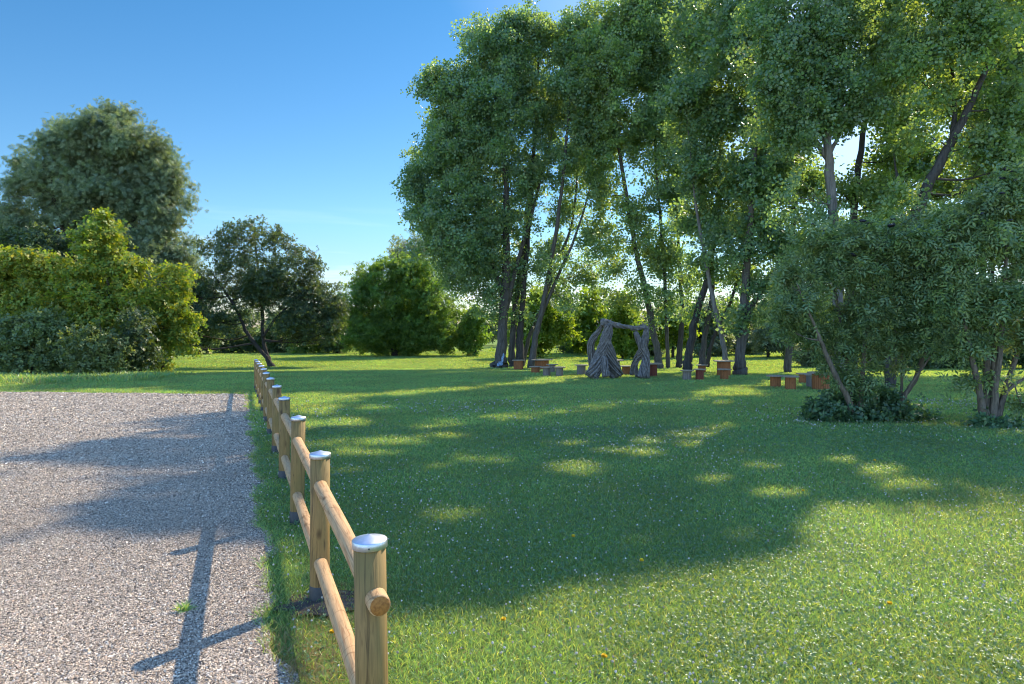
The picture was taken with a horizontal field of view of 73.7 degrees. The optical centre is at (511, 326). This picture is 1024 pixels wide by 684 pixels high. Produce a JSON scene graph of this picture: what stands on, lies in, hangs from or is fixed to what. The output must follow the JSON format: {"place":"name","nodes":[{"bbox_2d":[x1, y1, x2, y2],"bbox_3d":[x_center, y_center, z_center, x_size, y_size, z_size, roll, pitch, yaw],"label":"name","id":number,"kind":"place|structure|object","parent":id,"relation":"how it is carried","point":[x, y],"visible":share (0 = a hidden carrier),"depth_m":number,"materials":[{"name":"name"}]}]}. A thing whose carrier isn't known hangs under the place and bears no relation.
{"place":"outdoors","nodes":[
{"label":"outdoors","id":0,"kind":"place"},
{"bbox_2d":[0,369,193,383],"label":"tall grass","id":1,"kind":"structure","parent":0,"point":[55,376],"depth_m":30.01,"materials":[{"name":"green plant"}]},
{"bbox_2d":[0,391,299,683],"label":"gravel path","id":2,"kind":"structure","parent":0,"point":[179,507],"depth_m":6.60,"materials":[{"name":"grey gravel"}]},
{"bbox_2d":[172,599,196,612],"bbox_3d":[-2.290,1.978,4.774,0.214,0.144,0.189,0,0,0],"label":"grass tuft","id":3,"kind":"object","parent":2,"relation":"on","point":[184,607],"visible":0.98,"depth_m":4.76,"materials":[{"name":"green plant"}]},
{"bbox_2d":[0,0,1022,327],"label":"sky","id":4,"kind":"structure","parent":0,"point":[295,114],"materials":[{"name":"blue"}]},
{"bbox_2d":[0,329,1023,683],"bbox_3d":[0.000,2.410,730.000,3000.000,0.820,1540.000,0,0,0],"label":"ground","id":5,"kind":"structure","parent":0,"point":[474,619],"depth_m":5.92,"materials":[{"name":"green plant"}]},
{"bbox_2d":[0,301,79,374],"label":"hedge bush","id":6,"kind":"object","parent":5,"relation":"on","point":[32,333],"visible":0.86,"depth_m":33.45,"materials":[{"name":"green plant"}]},
{"bbox_2d":[0,244,84,335],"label":"maple shrub","id":7,"kind":"object","parent":5,"relation":"on","point":[22,270],"visible":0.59,"depth_m":36.01,"materials":[{"name":"green plant"}]},
{"bbox_2d":[0,220,85,270],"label":"shade tree","id":8,"kind":"object","parent":5,"relation":"on","point":[33,239],"visible":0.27,"depth_m":45.36,"materials":[{"name":"green plant"}]},
{"bbox_2d":[47,319,143,373],"bbox_3d":[-20.504,1.033,33.679,4.198,2.902,2.980,0,0,-14],"label":"hedge bush","id":9,"kind":"object","parent":5,"relation":"on","point":[95,349],"visible":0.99,"depth_m":33.08,"materials":[{"name":"green plant"}]},
{"bbox_2d":[30,206,171,371],"bbox_3d":[-21.841,-1.953,36.437,7.552,9.017,4.708,0,0,0],"label":"maple shrub","id":10,"kind":"object","parent":5,"relation":"on","point":[84,291],"visible":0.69,"depth_m":35.79,"materials":[{"name":"green plant"}]},
{"bbox_2d":[0,96,208,319],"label":"willow tree","id":11,"kind":"object","parent":5,"relation":"on","point":[117,163],"visible":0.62,"depth_m":50.72,"materials":[{"name":"green plant"}]},
{"bbox_2d":[113,301,172,373],"bbox_3d":[-18.951,0.605,34.575,2.513,3.798,2.944,0,0,0],"label":"hedge bush","id":12,"kind":"object","parent":5,"relation":"on","point":[137,326],"visible":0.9,"depth_m":34.32,"materials":[{"name":"green plant"}]},
{"bbox_2d":[143,259,211,371],"bbox_3d":[-19.015,-0.466,37.662,4.405,6.282,3.478,0,0,19],"label":"maple shrub","id":13,"kind":"object","parent":5,"relation":"on","point":[174,332],"visible":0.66,"depth_m":37.13,"materials":[{"name":"green plant"}]},
{"bbox_2d":[176,306,230,353],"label":"shrub","id":14,"kind":"object","parent":5,"relation":"on","point":[208,342],"visible":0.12,"depth_m":69.64,"materials":[{"name":"green plant"}]},
{"bbox_2d":[212,321,258,352],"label":"shrub","id":15,"kind":"object","parent":5,"relation":"on","point":[240,332],"visible":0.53,"depth_m":73.08,"materials":[{"name":"green plant"}]},
{"bbox_2d":[146,214,352,366],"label":"fruit tree","id":16,"kind":"object","parent":5,"relation":"on","point":[262,288],"visible":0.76,"depth_m":47.69,"materials":[{"name":"green plant"}]},
{"bbox_2d":[236,321,291,352],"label":"shrub","id":17,"kind":"object","parent":5,"relation":"on","point":[276,347],"visible":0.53,"depth_m":73.15,"materials":[{"name":"green plant"}]},
{"bbox_2d":[279,314,330,353],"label":"shrub","id":18,"kind":"object","parent":5,"relation":"on","point":[306,349],"visible":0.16,"depth_m":71.33,"materials":[{"name":"green plant"}]},
{"bbox_2d":[273,590,353,615],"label":"soil","id":19,"kind":"structure","parent":5,"relation":"on","point":[304,604],"depth_m":4.83,"materials":[{"name":"brown soil"}]},
{"bbox_2d":[254,359,390,683],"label":"log fence","id":20,"kind":"object","parent":5,"relation":"on","point":[364,651],"visible":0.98,"depth_m":4.29,"materials":[{"name":"brown wood"}]},
{"bbox_2d":[315,312,353,353],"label":"shrub","id":21,"kind":"object","parent":5,"relation":"on","point":[332,348],"visible":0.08,"depth_m":71.33,"materials":[{"name":"green plant"}]},
{"bbox_2d":[11,295,736,345],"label":"woodland","id":22,"kind":"object","parent":5,"relation":"on","point":[492,329],"visible":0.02,"depth_m":96.62,"materials":[{"name":"green plant"}]},
{"bbox_2d":[334,249,468,356],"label":"round tree","id":23,"kind":"object","parent":5,"relation":"on","point":[426,325],"visible":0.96,"depth_m":64.28,"materials":[{"name":"green plant"}]},
{"bbox_2d":[378,228,443,318],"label":"tree","id":24,"kind":"object","parent":5,"relation":"on","point":[396,248],"visible":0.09,"depth_m":98.98,"materials":[{"name":"green plant"}]},
{"bbox_2d":[448,303,493,355],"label":"tree","id":25,"kind":"object","parent":5,"relation":"on","point":[475,336],"visible":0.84,"depth_m":65.39,"materials":[{"name":"green plant"}]},
{"bbox_2d":[390,5,552,367],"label":"poplar tree","id":26,"kind":"object","parent":5,"relation":"on","point":[460,242],"visible":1,"depth_m":45.57,"materials":[{"name":"green plant"}]},
{"bbox_2d":[512,360,524,369],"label":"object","id":27,"kind":"object","parent":5,"relation":"on","point":[518,364],"visible":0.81,"depth_m":43.95,"materials":[{"name":"orange wood"}]},
{"bbox_2d":[490,157,549,366],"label":"poplar tree","id":28,"kind":"object","parent":5,"relation":"on","point":[520,327],"visible":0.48,"depth_m":47.70,"materials":[{"name":"green plant"}]},
{"bbox_2d":[484,0,575,366],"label":"poplar tree","id":29,"kind":"object","parent":5,"relation":"on","point":[542,32],"visible":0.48,"depth_m":47.41,"materials":[{"name":"green plant"}]},
{"bbox_2d":[529,366,541,372],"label":"drum stool","id":30,"kind":"object","parent":5,"relation":"on","point":[534,369],"visible":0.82,"depth_m":36.11,"materials":[{"name":"orange wood"}]},
{"bbox_2d":[496,282,586,357],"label":"tree","id":31,"kind":"object","parent":5,"relation":"on","point":[554,328],"visible":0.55,"depth_m":61.20,"materials":[{"name":"green plant"}]},
{"bbox_2d":[531,359,552,368],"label":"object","id":32,"kind":"object","parent":5,"relation":"on","point":[541,362],"visible":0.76,"depth_m":44.62,"materials":[{"name":"orange wood"}]},
{"bbox_2d":[540,366,552,375],"bbox_3d":[1.689,2.184,33.269,0.624,0.474,0.616,0,0,-23],"label":"drum stool","id":33,"kind":"object","parent":5,"relation":"on","point":[546,370],"visible":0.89,"depth_m":33.11,"materials":[{"name":"grey wood"}]},
{"bbox_2d":[546,364,557,371],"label":"drum stool","id":34,"kind":"object","parent":5,"relation":"on","point":[553,369],"visible":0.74,"depth_m":37.19,"materials":[{"name":"grey wood"}]},
{"bbox_2d":[554,366,564,376],"bbox_3d":[2.285,2.171,32.864,0.565,0.494,0.557,0,0,-23],"label":"drum stool","id":35,"kind":"object","parent":5,"relation":"on","point":[559,370],"visible":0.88,"depth_m":32.71,"materials":[{"name":"grey wood"}]},
{"bbox_2d":[524,88,610,363],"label":"poplar tree","id":36,"kind":"object","parent":5,"relation":"on","point":[560,248],"visible":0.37,"depth_m":49.35,"materials":[{"name":"green plant"}]},
{"bbox_2d":[554,300,586,353],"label":"tree","id":37,"kind":"object","parent":5,"relation":"on","point":[563,349],"visible":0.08,"depth_m":71.30,"materials":[{"name":"green plant"}]},
{"bbox_2d":[526,0,621,367],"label":"poplar tree","id":38,"kind":"object","parent":5,"relation":"on","point":[568,101],"visible":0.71,"depth_m":46.20,"materials":[{"name":"green plant"}]},
{"bbox_2d":[575,364,587,374],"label":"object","id":39,"kind":"object","parent":5,"relation":"on","point":[581,368],"visible":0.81,"depth_m":34.04,"materials":[{"name":"grey wood"}]},
{"bbox_2d":[563,284,609,354],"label":"tree","id":40,"kind":"object","parent":5,"relation":"on","point":[588,326],"visible":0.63,"depth_m":67.17,"materials":[{"name":"green plant"}]},
{"bbox_2d":[601,653,606,668],"bbox_3d":[0.538,1.954,3.988,0.040,0.092,0.041,0,0,0],"label":"dandelion","id":41,"kind":"object","parent":5,"relation":"on","point":[604,655],"visible":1,"depth_m":3.99,"materials":[{"name":"yellow plant"}]},
{"bbox_2d":[585,318,654,378],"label":"woven arch","id":42,"kind":"structure","parent":5,"relation":"on","point":[602,358],"depth_m":31.08,"materials":[{"name":"grey wood"}]},
{"bbox_2d":[556,0,684,368],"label":"poplar tree","id":43,"kind":"object","parent":5,"relation":"on","point":[619,55],"visible":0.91,"depth_m":45.17,"materials":[{"name":"green plant"}]},
{"bbox_2d":[593,286,652,358],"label":"tree","id":44,"kind":"object","parent":5,"relation":"on","point":[624,343],"visible":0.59,"depth_m":59.13,"materials":[{"name":"green plant"}]},
{"bbox_2d":[621,365,630,374],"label":"drum stool","id":45,"kind":"object","parent":5,"relation":"on","point":[625,369],"visible":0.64,"depth_m":34.05,"materials":[{"name":"orange wood"}]},
{"bbox_2d":[247,397,1023,683],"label":"clover","id":46,"kind":"object","parent":5,"relation":"on","point":[752,653],"depth_m":6.40,"materials":[{"name":"green plant"}]},
{"bbox_2d":[639,307,664,355],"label":"shrub","id":47,"kind":"object","parent":5,"relation":"on","point":[651,352],"visible":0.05,"depth_m":65.49,"materials":[{"name":"green plant"}]},
{"bbox_2d":[612,0,699,367],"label":"poplar tree","id":48,"kind":"object","parent":5,"relation":"on","point":[658,189],"visible":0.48,"depth_m":45.62,"materials":[{"name":"green plant"}]},
{"bbox_2d":[650,363,661,375],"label":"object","id":49,"kind":"object","parent":5,"relation":"on","point":[653,369],"visible":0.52,"depth_m":32.62,"materials":[{"name":"red wood"}]},
{"bbox_2d":[647,296,701,356],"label":"tree","id":50,"kind":"object","parent":5,"relation":"on","point":[673,335],"visible":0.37,"depth_m":61.59,"materials":[{"name":"green plant"}]},
{"bbox_2d":[639,0,714,367],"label":"poplar tree","id":51,"kind":"object","parent":5,"relation":"on","point":[679,353],"visible":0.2,"depth_m":46.42,"materials":[{"name":"green plant"}]},
{"bbox_2d":[680,370,693,379],"bbox_3d":[7.745,2.151,30.224,0.590,0.480,0.582,0,0,-23],"label":"drum stool","id":52,"kind":"object","parent":5,"relation":"on","point":[686,374],"visible":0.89,"depth_m":30.06,"materials":[{"name":"grey stone"}]},
{"bbox_2d":[645,65,735,359],"bbox_3d":[9.083,-5.598,35.273,4.591,15.985,4.060,0,0,0],"label":"poplar tree","id":53,"kind":"object","parent":5,"relation":"on","point":[676,101],"visible":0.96,"depth_m":34.92,"materials":[{"name":"green plant"}]},
{"bbox_2d":[653,110,730,363],"bbox_3d":[10.192,-5.527,37.919,3.672,15.686,4.399,0,0,-37],"label":"poplar tree","id":54,"kind":"object","parent":5,"relation":"on","point":[684,222],"visible":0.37,"depth_m":37.66,"materials":[{"name":"green plant"}]},
{"bbox_2d":[693,369,705,379],"bbox_3d":[8.312,2.127,30.224,0.567,0.528,0.559,0,0,-23],"label":"drum stool","id":55,"kind":"object","parent":5,"relation":"on","point":[699,374],"visible":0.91,"depth_m":30.07,"materials":[{"name":"red wood"}]},
{"bbox_2d":[696,364,707,372],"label":"drum stool","id":56,"kind":"object","parent":5,"relation":"on","point":[701,366],"visible":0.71,"depth_m":36.15,"materials":[{"name":"orange wood"}]},
{"bbox_2d":[660,0,754,371],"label":"poplar tree","id":57,"kind":"object","parent":5,"relation":"on","point":[676,33],"visible":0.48,"depth_m":36.30,"materials":[{"name":"green plant"}]},
{"bbox_2d":[683,295,735,355],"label":"shrub","id":58,"kind":"object","parent":5,"relation":"on","point":[716,350],"visible":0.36,"depth_m":65.04,"materials":[{"name":"green plant"}]},
{"bbox_2d":[713,360,733,375],"bbox_3d":[10.319,2.028,33.269,0.980,0.786,0.988,0,0,38],"label":"beehive","id":59,"kind":"object","parent":5,"relation":"on","point":[723,364],"visible":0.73,"depth_m":33.01,"materials":[{"name":"orange wood"}]},
{"bbox_2d":[717,368,731,378],"bbox_3d":[9.510,2.141,30.586,0.645,0.510,0.637,0,0,-23],"label":"drum stool","id":60,"kind":"object","parent":5,"relation":"on","point":[724,373],"visible":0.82,"depth_m":30.44,"materials":[{"name":"orange wood"}]},
{"bbox_2d":[704,201,787,366],"bbox_3d":[13.439,-3.413,39.089,5.070,11.458,3.772,0,0,0],"label":"poplar tree","id":61,"kind":"object","parent":5,"relation":"on","point":[733,282],"visible":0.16,"depth_m":38.92,"materials":[{"name":"green plant"}]},
{"bbox_2d":[727,299,766,354],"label":"shrub","id":62,"kind":"object","parent":5,"relation":"on","point":[748,350],"visible":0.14,"depth_m":69.04,"materials":[{"name":"green plant"}]},
{"bbox_2d":[685,0,819,374],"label":"poplar tree","id":63,"kind":"object","parent":5,"relation":"on","point":[742,184],"visible":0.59,"depth_m":33.66,"materials":[{"name":"green plant"}]},
{"bbox_2d":[748,298,797,356],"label":"tree","id":64,"kind":"object","parent":5,"relation":"on","point":[764,339],"visible":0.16,"depth_m":61.52,"materials":[{"name":"green plant"}]},
{"bbox_2d":[766,375,781,386],"bbox_3d":[10.040,2.087,26.014,0.691,0.479,0.683,0,0,-23],"label":"drum stool","id":65,"kind":"object","parent":5,"relation":"on","point":[775,380],"visible":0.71,"depth_m":25.85,"materials":[{"name":"orange wood"}]},
{"bbox_2d":[781,375,799,389],"bbox_3d":[10.048,2.035,24.638,0.616,0.532,0.608,0,0,-23],"label":"drum stool","id":66,"kind":"object","parent":5,"relation":"on","point":[790,381],"visible":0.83,"depth_m":24.50,"materials":[{"name":"orange wood"}]},
{"bbox_2d":[750,62,852,371],"bbox_3d":[15.175,-6.526,36.683,5.576,18.420,5.683,0,0,32],"label":"tall tree","id":67,"kind":"object","parent":5,"relation":"on","point":[813,174],"visible":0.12,"depth_m":36.65,"materials":[{"name":"green plant"}]},
{"bbox_2d":[796,373,807,383],"bbox_3d":[12.036,2.137,28.165,0.616,0.450,0.608,0,0,-23],"label":"drum stool","id":68,"kind":"object","parent":5,"relation":"on","point":[802,377],"visible":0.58,"depth_m":27.99,"materials":[{"name":"orange wood"}]},
{"bbox_2d":[785,339,830,366],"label":"shrub","id":69,"kind":"object","parent":5,"relation":"on","point":[804,359],"visible":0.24,"depth_m":47.67,"materials":[{"name":"green plant"}]},
{"bbox_2d":[804,374,811,386],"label":"drum stool","id":70,"kind":"object","parent":5,"relation":"on","point":[808,380],"visible":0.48,"depth_m":25.61,"materials":[{"name":"grey wood"}]},
{"bbox_2d":[706,0,930,371],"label":"tall tree","id":71,"kind":"object","parent":5,"relation":"on","point":[811,103],"visible":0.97,"depth_m":26.35,"materials":[{"name":"green plant"}]},
{"bbox_2d":[807,371,830,389],"bbox_3d":[11.145,1.968,24.638,0.916,0.667,0.924,0,0,38],"label":"drum table","id":72,"kind":"object","parent":5,"relation":"on","point":[816,383],"visible":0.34,"depth_m":24.41,"materials":[{"name":"orange wood"}]},
{"bbox_2d":[801,287,846,341],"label":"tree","id":73,"kind":"object","parent":5,"relation":"on","point":[844,297],"depth_m":59.11,"materials":[{"name":"green plant"}]},
{"bbox_2d":[743,200,948,419],"bbox_3d":[7.736,-0.331,15.191,4.896,5.040,2.697,0,0,0],"label":"elder shrub","id":74,"kind":"object","parent":5,"relation":"on","point":[869,268],"visible":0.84,"depth_m":14.83,"materials":[{"name":"green plant"}]},
{"bbox_2d":[792,370,943,423],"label":"undergrowth","id":75,"kind":"object","parent":5,"relation":"on","point":[823,408],"visible":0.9,"depth_m":14.96,"materials":[{"name":"green plant"}]},
{"bbox_2d":[814,0,943,371],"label":"tall tree","id":76,"kind":"object","parent":5,"relation":"on","point":[855,190],"visible":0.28,"depth_m":32.73,"materials":[{"name":"green plant"}]},
{"bbox_2d":[858,345,937,369],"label":"shrub","id":77,"kind":"object","parent":5,"relation":"on","point":[905,356],"visible":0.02,"depth_m":43.96,"materials":[{"name":"green plant"}]},
{"bbox_2d":[838,1,1015,371],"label":"tall tree","id":78,"kind":"object","parent":5,"relation":"on","point":[921,165],"visible":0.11,"depth_m":37.33,"materials":[{"name":"green plant"}]},
{"bbox_2d":[907,349,970,368],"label":"shrub","id":79,"kind":"object","parent":5,"relation":"on","point":[933,365],"visible":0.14,"depth_m":45.09,"materials":[{"name":"green plant"}]},
{"bbox_2d":[862,0,1023,387],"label":"tall tree","id":80,"kind":"object","parent":5,"relation":"on","point":[981,28],"visible":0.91,"depth_m":24.60,"materials":[{"name":"green plant"}]},
{"bbox_2d":[895,157,1023,425],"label":"elder shrub","id":81,"kind":"object","parent":5,"relation":"on","point":[966,300],"visible":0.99,"depth_m":13.91,"materials":[{"name":"green plant"}]},
{"bbox_2d":[946,323,1018,368],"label":"shrub","id":82,"kind":"object","parent":5,"relation":"on","point":[1007,358],"visible":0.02,"depth_m":45.05,"materials":[{"name":"green plant"}]},
{"bbox_2d":[959,406,1023,428],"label":"undergrowth","id":83,"kind":"object","parent":5,"relation":"on","point":[983,419],"visible":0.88,"depth_m":13.92,"materials":[{"name":"green plant"}]},
{"bbox_2d":[965,5,1023,169],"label":"tall tree","id":84,"kind":"object","parent":5,"relation":"on","point":[1018,60],"visible":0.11,"depth_m":27.47,"materials":[{"name":"green plant"}]},
{"bbox_2d":[995,311,1023,367],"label":"shrub","id":85,"kind":"object","parent":5,"relation":"on","point":[1021,360],"visible":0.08,"depth_m":45.19,"materials":[{"name":"green plant"}]}
]}

